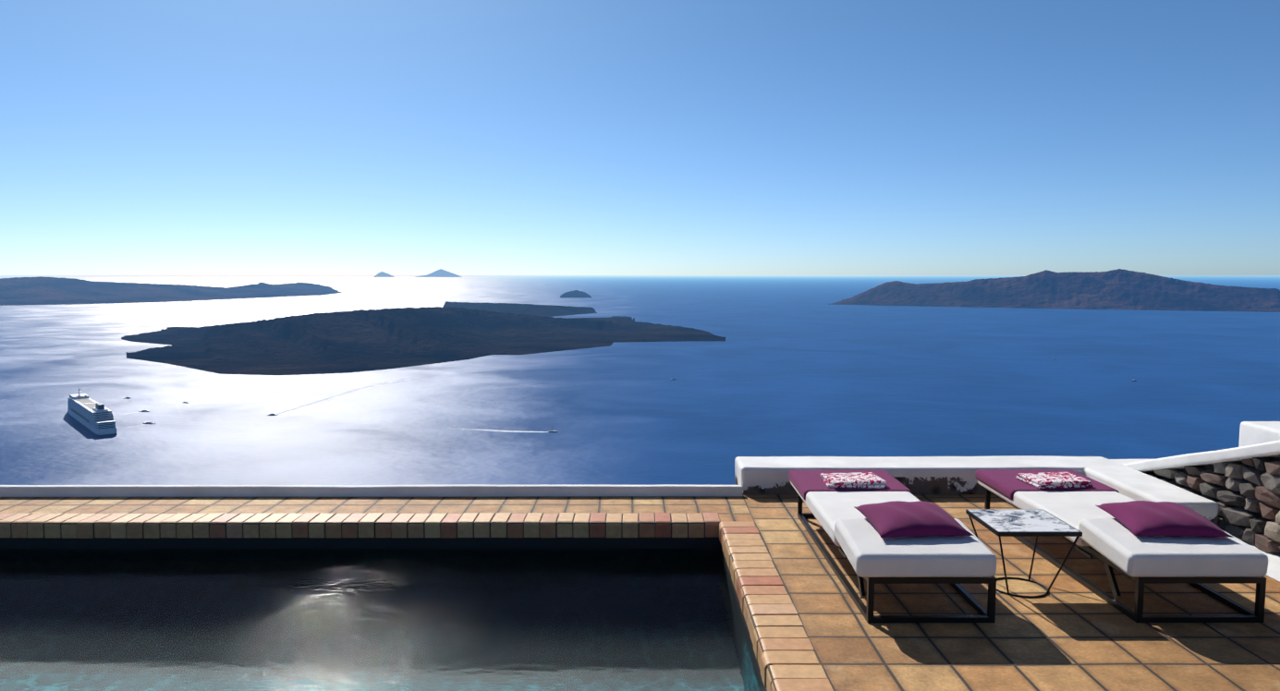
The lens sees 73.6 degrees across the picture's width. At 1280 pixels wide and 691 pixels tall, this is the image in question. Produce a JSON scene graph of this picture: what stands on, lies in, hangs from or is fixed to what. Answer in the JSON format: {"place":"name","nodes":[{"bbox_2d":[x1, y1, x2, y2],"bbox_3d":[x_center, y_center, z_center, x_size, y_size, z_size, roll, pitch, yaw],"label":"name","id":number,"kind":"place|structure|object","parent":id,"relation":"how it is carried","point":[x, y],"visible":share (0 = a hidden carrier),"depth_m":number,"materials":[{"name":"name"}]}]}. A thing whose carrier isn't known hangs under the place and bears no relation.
{"place":"outdoors","nodes":[
{"label":"outdoors","id":0,"kind":"place"},
{"bbox_2d":[0,496,754,522],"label":"terrace floor","id":1,"kind":"structure","parent":0,"point":[729,508],"depth_m":6.88,"materials":[{"name":"tile"}]},
{"bbox_2d":[0,484,742,497],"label":"parapet wall","id":2,"kind":"structure","parent":1,"relation":"on","point":[282,491],"depth_m":7.13,"materials":[{"name":"paint"}]},
{"bbox_2d":[0,275,1279,485],"bbox_3d":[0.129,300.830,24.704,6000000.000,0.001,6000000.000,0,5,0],"label":"sea","id":3,"kind":"structure","parent":0,"point":[797,366],"depth_m":2248.97,"materials":[{"name":"blue liquid"}]},
{"bbox_2d":[67,389,116,437],"bbox_3d":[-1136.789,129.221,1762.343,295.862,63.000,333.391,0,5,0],"label":"cruise ship","id":4,"kind":"object","parent":3,"relation":"on","point":[91,415],"visible":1,"depth_m":1657.61,"materials":[{"name":"white metal"}]},
{"bbox_2d":[0,276,343,305],"bbox_3d":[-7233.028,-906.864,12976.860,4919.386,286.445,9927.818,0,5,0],"label":"island","id":5,"kind":"structure","parent":3,"relation":"in","point":[23,291],"depth_m":10565.96,"materials":[{"name":"blue stone"}]},
{"bbox_2d":[277,377,407,414],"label":"boat wake","id":6,"kind":"object","parent":3,"relation":"on","point":[330,397],"visible":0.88,"depth_m":2127.69,"materials":[{"name":"white liquid"}]},
{"bbox_2d":[373,271,394,277],"bbox_3d":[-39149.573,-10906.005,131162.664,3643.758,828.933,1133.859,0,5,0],"label":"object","id":7,"kind":"object","parent":3,"relation":"on","point":[382,274],"visible":1,"depth_m":130906.66,"materials":[{"name":"blue stone"}]},
{"bbox_2d":[126,306,725,375],"bbox_3d":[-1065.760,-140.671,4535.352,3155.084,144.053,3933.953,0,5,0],"label":"island","id":8,"kind":"structure","parent":3,"relation":"in","point":[345,342],"depth_m":3667.98,"materials":[{"name":"stone"}]},
{"bbox_2d":[121,323,232,345],"bbox_3d":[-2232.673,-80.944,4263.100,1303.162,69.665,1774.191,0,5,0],"label":"island","id":9,"kind":"structure","parent":8,"relation":"attached to","point":[178,335],"depth_m":4154.41,"materials":[{"name":"stone"}]},
{"bbox_2d":[414,268,461,277],"bbox_3d":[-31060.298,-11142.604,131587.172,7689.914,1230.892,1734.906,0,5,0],"label":"island","id":10,"kind":"structure","parent":3,"relation":"on","point":[440,273],"depth_m":131331.89,"materials":[{"name":"blue stone"}]},
{"bbox_2d":[442,427,548,432],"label":"boat wake","id":11,"kind":"object","parent":3,"relation":"on","point":[484,430],"visible":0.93,"depth_m":1661.11,"materials":[{"name":"white liquid"}]},
{"bbox_2d":[442,301,597,316],"bbox_3d":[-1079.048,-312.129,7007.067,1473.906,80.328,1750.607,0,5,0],"label":"island","id":12,"kind":"structure","parent":3,"relation":"in","point":[545,310],"depth_m":6711.28,"materials":[{"name":"stone"}]},
{"bbox_2d":[560,290,591,297],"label":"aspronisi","id":13,"kind":"object","parent":3,"relation":"on","point":[576,294],"visible":0.98,"depth_m":11539.41,"materials":[{"name":"blue stone"}]},
{"bbox_2d":[828,268,1279,312],"bbox_3d":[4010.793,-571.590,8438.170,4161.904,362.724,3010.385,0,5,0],"label":"island","id":14,"kind":"structure","parent":3,"relation":"on","point":[1121,289],"depth_m":7928.95,"materials":[{"name":"blue stone"}]},
{"bbox_2d":[0,0,1279,275],"label":"sky","id":15,"kind":"structure","parent":0,"point":[138,137],"materials":[{"name":"blue"}]},
{"bbox_2d":[734,455,1219,525],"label":"white wall","id":16,"kind":"structure","parent":0,"point":[914,475],"depth_m":7.20,"materials":[{"name":"paint"}]},
{"bbox_2d":[734,480,1279,690],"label":"terrace floor","id":17,"kind":"structure","parent":0,"point":[1066,633],"depth_m":4.46,"materials":[{"name":"tile"}]},
{"bbox_2d":[0,537,767,690],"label":"pool shell","id":18,"kind":"object","parent":17,"relation":"in","point":[420,543],"depth_m":6.40},
{"bbox_2d":[0,548,763,690],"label":"pool water","id":19,"kind":"structure","parent":18,"relation":"in","point":[371,619],"depth_m":5.07,"materials":[{"name":"black liquid"}]},
{"bbox_2d":[0,513,828,690],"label":"coping mortar","id":20,"kind":"object","parent":17,"relation":"on","point":[589,523],"visible":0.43,"depth_m":6.38,"materials":[{"name":"brown"}]},
{"bbox_2d":[0,512,833,690],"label":"pool coping","id":21,"kind":"object","parent":17,"relation":"on","point":[787,655],"visible":0.98,"depth_m":6.38,"materials":[{"name":"beige tile"}]},
{"bbox_2d":[788,469,997,623],"bbox_3d":[1.507,1.130,5.519,0.754,0.527,2.075,0,5,0],"label":"lounger","id":22,"kind":"object","parent":17,"relation":"on","point":[881,527],"visible":1,"depth_m":4.71,"materials":[{"name":"white fabric"}]},
{"bbox_2d":[965,509,1082,597],"bbox_3d":[2.238,1.228,5.038,0.470,0.410,0.470,0,5,0],"label":"side table","id":23,"kind":"object","parent":17,"relation":"on","point":[1000,523],"visible":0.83,"depth_m":4.95,"materials":[{"name":"white stone"}]},
{"bbox_2d":[975,469,1267,622],"bbox_3d":[2.937,1.129,5.522,0.754,0.527,2.075,0,5,0],"label":"lounger","id":24,"kind":"object","parent":17,"relation":"on","point":[1140,543],"visible":0.98,"depth_m":4.74,"materials":[{"name":"white fabric"}]},
{"bbox_2d":[1145,457,1279,534],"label":"rubble wall","id":25,"kind":"structure","parent":17,"relation":"on","point":[1211,469],"depth_m":6.34,"materials":[{"name":"grey stone"}]},
{"bbox_2d":[1109,440,1279,473],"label":"wall coping","id":26,"kind":"object","parent":25,"relation":"on","point":[1270,449],"visible":0.6,"depth_m":6.27,"materials":[{"name":"white paint"}]},
{"bbox_2d":[1145,454,1279,554],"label":"rubble wall stones","id":27,"kind":"object","parent":25,"relation":"attached to","point":[1237,521],"visible":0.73,"depth_m":5.91,"materials":[{"name":"grey stone"}]},
{"bbox_2d":[1236,421,1279,582],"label":"white steps","id":28,"kind":"structure","parent":17,"relation":"on","point":[1253,432],"depth_m":6.57,"materials":[{"name":"paint"}]}
]}

